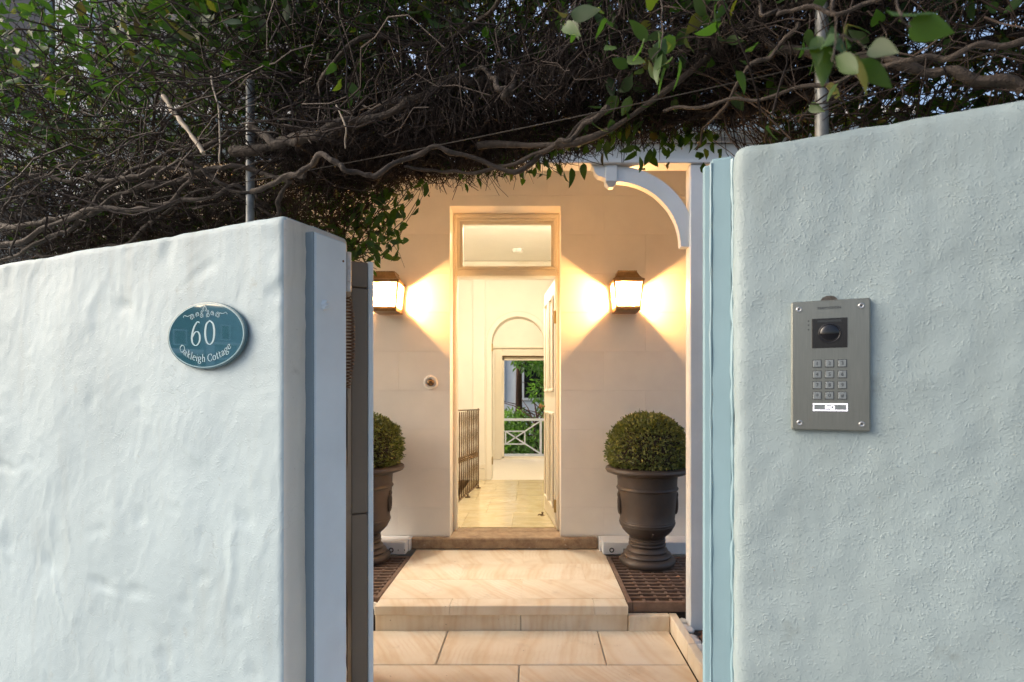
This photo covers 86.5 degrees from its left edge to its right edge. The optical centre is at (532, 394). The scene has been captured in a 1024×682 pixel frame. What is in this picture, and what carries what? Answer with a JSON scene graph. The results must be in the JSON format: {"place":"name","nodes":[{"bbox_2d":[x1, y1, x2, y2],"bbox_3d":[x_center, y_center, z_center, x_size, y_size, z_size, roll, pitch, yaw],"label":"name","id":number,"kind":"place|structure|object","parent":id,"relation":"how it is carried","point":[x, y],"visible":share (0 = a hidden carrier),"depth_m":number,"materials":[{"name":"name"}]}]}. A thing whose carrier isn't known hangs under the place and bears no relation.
{"place":"outdoors","nodes":[
{"label":"outdoors","id":0,"kind":"place"},
{"bbox_2d":[0,0,314,263],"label":"neighbour house","id":1,"kind":"structure","parent":0,"point":[17,18],"depth_m":4.46,"materials":[{"name":"white paint"}]},
{"bbox_2d":[0,0,52,239],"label":"window","id":2,"kind":"structure","parent":1,"relation":"in","point":[20,24],"depth_m":4.44,"materials":[{"name":"blue glass"}]},
{"bbox_2d":[504,361,543,439],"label":"garden house","id":3,"kind":"structure","parent":0,"point":[510,385],"depth_m":17.00,"materials":[{"name":"paint"}]},
{"bbox_2d":[504,361,504,400],"bbox_3d":[-1.300,-0.650,16.980,0.900,1.700,0.040,0,0,0],"label":"window","id":4,"kind":"structure","parent":3,"relation":"in","point":[504,361],"depth_m":16.96,"materials":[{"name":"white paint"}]},
{"bbox_2d":[522,361,543,400],"bbox_3d":[0.100,-0.650,16.977,0.900,1.700,0.047,0,0,0],"label":"window","id":5,"kind":"structure","parent":3,"relation":"in","point":[524,385],"depth_m":16.95,"materials":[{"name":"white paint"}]},
{"bbox_2d":[373,631,696,681],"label":"path","id":6,"kind":"structure","parent":0,"point":[528,656],"depth_m":2.89,"materials":[{"name":"stone"}]},
{"bbox_2d":[511,440,697,681],"bbox_3d":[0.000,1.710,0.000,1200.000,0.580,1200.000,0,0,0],"label":"ground","id":7,"kind":"structure","parent":0,"point":[681,614],"depth_m":3.49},
{"bbox_2d":[0,216,346,681],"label":"garden wall","id":8,"kind":"structure","parent":7,"relation":"on","point":[152,507],"depth_m":1.69,"materials":[{"name":"paint"}]},
{"bbox_2d":[168,302,247,368],"bbox_3d":[-0.951,-0.170,1.585,0.333,0.196,0.009,0,0,23],"label":"house sign","id":9,"kind":"object","parent":8,"relation":"attached to","point":[207,335],"visible":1,"depth_m":1.58,"materials":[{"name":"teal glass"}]},
{"bbox_2d":[246,79,254,221],"bbox_3d":[-0.880,-0.718,1.696,0.027,0.516,0.027,0,0,0],"label":"steel pole","id":10,"kind":"object","parent":8,"relation":"on","point":[250,206],"visible":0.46,"depth_m":1.69,"materials":[{"name":"metal"}]},
{"bbox_2d":[1,17,1023,233],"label":"support wire","id":11,"kind":"object","parent":10,"relation":"attached to","point":[579,115],"visible":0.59,"depth_m":1.25,"materials":[{"name":"metal"}]},
{"bbox_2d":[305,231,350,681],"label":"gate post","id":12,"kind":"object","parent":8,"relation":"attached to","point":[328,276],"visible":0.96,"depth_m":1.58,"materials":[{"name":"blue paint"}]},
{"bbox_2d":[346,296,354,387],"bbox_3d":[-0.583,-0.166,1.735,0.033,0.295,0.030,0,0,0],"label":"gate spring","id":13,"kind":"object","parent":12,"relation":"hanging from","point":[350,345],"visible":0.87,"depth_m":1.73,"materials":[{"name":"black metal"}]},
{"bbox_2d":[346,261,372,681],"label":"gate","id":14,"kind":"structure","parent":12,"relation":"attached to","point":[359,528],"depth_m":1.82,"materials":[{"name":"paint"}]},
{"bbox_2d":[0,0,1023,276],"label":"hedge","id":15,"kind":"object","parent":8,"relation":"on","point":[738,42],"visible":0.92,"depth_m":1.54,"materials":[{"name":"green plant"}]},
{"bbox_2d":[373,609,374,630],"bbox_3d":[-1.345,1.359,3.304,0.810,0.119,0.084,0,0,0],"label":"gravel bed","id":16,"kind":"object","parent":7,"relation":"on","point":[373,621],"depth_m":3.26,"materials":[{"name":"black gravel"}]},
{"bbox_2d":[373,556,410,602],"bbox_3d":[-1.345,1.280,3.775,0.810,0.060,0.850,0,0,0],"label":"timber grate","id":17,"kind":"object","parent":7,"relation":"on","point":[386,573],"visible":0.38,"depth_m":3.80,"materials":[{"name":"brown wood"}]},
{"bbox_2d":[373,463,404,565],"bbox_3d":[-1.278,0.889,4.100,0.612,0.720,0.612,0,0,0],"label":"urn","id":18,"kind":"object","parent":17,"relation":"on","point":[383,483],"visible":0.41,"depth_m":4.00,"materials":[{"name":"grey stone"}]},
{"bbox_2d":[373,411,405,468],"bbox_3d":[-1.287,0.330,4.098,0.654,0.429,0.666,0,0,0],"label":"topiary ball","id":19,"kind":"object","parent":18,"relation":"on","point":[388,446],"visible":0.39,"depth_m":3.97,"materials":[{"name":"green plant"}]},
{"bbox_2d":[374,549,627,631],"bbox_3d":[-0.184,1.334,3.805,1.499,0.170,1.190,0,0,0],"label":"landing","id":20,"kind":"object","parent":7,"relation":"on","point":[447,590],"visible":0.98,"depth_m":3.41,"materials":[{"name":"stone"}]},
{"bbox_2d":[103,105,914,557],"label":"cottage","id":21,"kind":"structure","parent":7,"relation":"on","point":[481,303],"depth_m":4.42,"materials":[{"name":"cream paint"},{"name":"stone"},{"name":"metal"}]},
{"bbox_2d":[373,271,405,314],"bbox_3d":[-1.151,-0.806,4.302,0.244,0.322,0.236,0,0,0],"label":"wall lantern","id":22,"kind":"object","parent":21,"relation":"attached to","point":[392,283],"depth_m":4.29,"materials":[{"name":"white glass"}]},
{"bbox_2d":[381,536,412,554],"bbox_3d":[-1.436,1.196,4.315,0.928,0.097,0.206,0,0,0],"label":"wall duct","id":23,"kind":"object","parent":21,"relation":"attached to","point":[398,545],"depth_m":4.22,"materials":[{"name":"white paint"}]},
{"bbox_2d":[424,375,437,389],"bbox_3d":[-0.827,-0.094,4.404,0.116,0.116,0.031,0,0,0],"label":"door bell","id":24,"kind":"object","parent":21,"relation":"attached to","point":[430,382],"depth_m":4.41,"materials":[{"name":"paint"}]},
{"bbox_2d":[458,408,480,501],"bbox_3d":[-0.720,0.654,6.055,0.062,0.991,1.229,0,0,6],"label":"balustrade","id":25,"kind":"object","parent":21,"relation":"on","point":[465,457],"visible":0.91,"depth_m":6.05,"materials":[{"name":"brown metal"}]},
{"bbox_2d":[512,248,522,253],"bbox_3d":[-0.179,-1.738,6.620,0.132,0.045,0.132,0,0,0],"label":"ceiling light","id":26,"kind":"object","parent":21,"relation":"attached to","point":[517,250],"visible":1,"depth_m":6.58,"materials":[{"name":"paint"}]},
{"bbox_2d":[493,346,543,458],"bbox_3d":[-0.103,0.152,9.637,1.185,1.995,0.165,0,0,0],"label":"garden window","id":27,"kind":"structure","parent":21,"relation":"in","point":[502,353],"depth_m":9.59,"materials":[{"name":"beige paint"}]},
{"bbox_2d":[504,418,543,455],"bbox_3d":[-0.300,0.832,10.400,2.400,0.736,0.060,0,0,0],"label":"balcony railing","id":28,"kind":"object","parent":21,"relation":"on","point":[540,420],"visible":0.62,"depth_m":10.38,"materials":[{"name":"white paint"}]},
{"bbox_2d":[539,279,555,526],"bbox_3d":[0.147,0.075,5.042,0.106,2.134,0.780,0,0,-6],"label":"front door","id":29,"kind":"structure","parent":21,"relation":"in","point":[549,405],"depth_m":4.97,"materials":[{"name":"beige paint"}]},
{"bbox_2d":[609,270,644,313],"bbox_3d":[0.742,-0.811,4.302,0.244,0.322,0.236,0,0,0],"label":"wall lantern","id":30,"kind":"object","parent":21,"relation":"attached to","point":[622,282],"depth_m":4.28,"materials":[{"name":"white glass"}]},
{"bbox_2d":[598,536,685,554],"bbox_3d":[1.015,1.196,4.315,0.970,0.097,0.206,0,0,0],"label":"wall duct","id":31,"kind":"object","parent":21,"relation":"attached to","point":[618,545],"depth_m":4.22,"materials":[{"name":"white paint"}]},
{"bbox_2d":[504,361,543,442],"bbox_3d":[-0.573,-0.903,13.326,3.966,4.663,2.338,0,0,0],"label":"garden tree","id":32,"kind":"object","parent":7,"relation":"on","point":[520,368],"visible":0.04,"depth_m":13.06,"materials":[{"name":"green plant"}]},
{"bbox_2d":[504,400,543,453],"bbox_3d":[0.024,0.885,12.171,3.724,1.630,2.056,0,0,0],"label":"bush","id":33,"kind":"object","parent":7,"relation":"on","point":[533,441],"visible":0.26,"depth_m":12.13,"materials":[{"name":"green plant"}]},
{"bbox_2d":[519,366,543,415],"bbox_3d":[0.607,0.244,13.030,1.553,2.363,2.232,0,0,37],"label":"garden tree","id":34,"kind":"object","parent":7,"relation":"on","point":[534,389],"visible":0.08,"depth_m":12.49,"materials":[{"name":"green plant"}]},
{"bbox_2d":[607,556,685,611],"bbox_3d":[0.896,1.280,3.734,0.648,0.060,0.932,0,0,0],"label":"timber grate","id":35,"kind":"object","parent":7,"relation":"on","point":[654,591],"visible":0.48,"depth_m":3.54,"materials":[{"name":"brown wood"}]},
{"bbox_2d":[605,464,685,570],"bbox_3d":[0.847,0.889,4.020,0.612,0.720,0.612,0,0,0],"label":"urn","id":36,"kind":"object","parent":35,"relation":"on","point":[647,503],"visible":0.91,"depth_m":3.85,"materials":[{"name":"grey stone"}]},
{"bbox_2d":[602,408,685,470],"bbox_3d":[0.849,0.323,4.016,0.656,0.438,0.675,0,0,0],"label":"topiary ball","id":37,"kind":"object","parent":36,"relation":"on","point":[639,440],"visible":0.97,"depth_m":3.82,"materials":[{"name":"green plant"}]},
{"bbox_2d":[627,613,702,681],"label":"kerb","id":38,"kind":"structure","parent":7,"relation":"on","point":[672,624],"depth_m":3.14,"materials":[{"name":"stone"}]},
{"bbox_2d":[680,618,686,623],"bbox_3d":[0.885,1.348,3.219,0.060,0.039,0.061,-16,10,22],"label":"pebble","id":39,"kind":"object","parent":7,"relation":"on","point":[683,620],"visible":0.5,"depth_m":3.20,"materials":[{"name":"white stone"}]},
{"bbox_2d":[693,630,702,643],"bbox_3d":[1.532,1.392,2.420,1.336,0.054,1.560,0,0,0],"label":"garden bed","id":40,"kind":"object","parent":7,"relation":"on","point":[696,633],"depth_m":3.10,"materials":[{"name":"brown soil"}]},
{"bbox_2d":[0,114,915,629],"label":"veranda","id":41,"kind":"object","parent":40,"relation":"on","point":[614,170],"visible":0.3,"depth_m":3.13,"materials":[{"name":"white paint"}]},
{"bbox_2d":[685,626,694,633],"bbox_3d":[0.890,1.346,3.098,0.063,0.043,0.065,3,-7,-38],"label":"pebble","id":42,"kind":"object","parent":40,"relation":"on","point":[690,630],"visible":0.57,"depth_m":3.08,"materials":[{"name":"white stone"}]},
{"bbox_2d":[692,638,700,643],"bbox_3d":[0.885,1.349,2.949,0.062,0.038,0.058,8,14,28],"label":"pebble","id":43,"kind":"object","parent":40,"relation":"on","point":[697,641],"visible":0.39,"depth_m":2.94,"materials":[{"name":"white stone"}]},
{"bbox_2d":[696,644,702,650],"bbox_3d":[0.888,1.346,2.882,0.065,0.043,0.065,-3,2,-31],"label":"pebble","id":44,"kind":"object","parent":40,"relation":"on","point":[700,646],"visible":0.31,"depth_m":2.87,"materials":[{"name":"white stone"}]},
{"bbox_2d":[703,156,734,681],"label":"gate post","id":45,"kind":"object","parent":7,"relation":"on","point":[718,486],"visible":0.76,"depth_m":1.09,"materials":[{"name":"blue paint"}]},
{"bbox_2d":[733,100,1023,681],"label":"garden wall","id":46,"kind":"structure","parent":7,"relation":"on","point":[888,546],"depth_m":0.93,"materials":[{"name":"paint"}]},
{"bbox_2d":[815,1,828,136],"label":"steel pole","id":47,"kind":"object","parent":46,"relation":"on","point":[821,127],"visible":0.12,"depth_m":1.07,"materials":[{"name":"silver metal"}]},
{"bbox_2d":[0,0,734,191],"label":"support wire","id":48,"kind":"object","parent":47,"relation":"attached to","point":[423,81],"visible":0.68,"depth_m":1.40,"materials":[{"name":"metal"}]},
{"bbox_2d":[791,296,870,430],"bbox_3d":[0.527,-0.055,0.965,0.124,0.239,0.019,0,0,23],"label":"intercom","id":49,"kind":"object","parent":46,"relation":"attached to","point":[830,363],"visible":1,"depth_m":0.96,"materials":[{"name":"metal"}]},
{"bbox_2d":[812,317,847,347],"bbox_3d":[0.525,-0.108,0.963,0.056,0.052,0.005,0,0,23],"label":"camera window","id":50,"kind":"structure","parent":49,"relation":"in","point":[842,341],"depth_m":0.96,"materials":[{"name":"black plastic"}]},
{"bbox_2d":[324,0,1023,113],"label":"sky","id":51,"kind":"structure","parent":0,"point":[921,102],"materials":[{"name":"blue"}]},
{"bbox_2d":[697,630,702,641],"bbox_3d":[0.953,1.315,2.980,0.127,0.061,0.103,0,0,-34],"label":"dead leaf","id":52,"kind":"object","parent":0,"point":[701,635],"visible":0.27,"depth_m":2.98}
]}

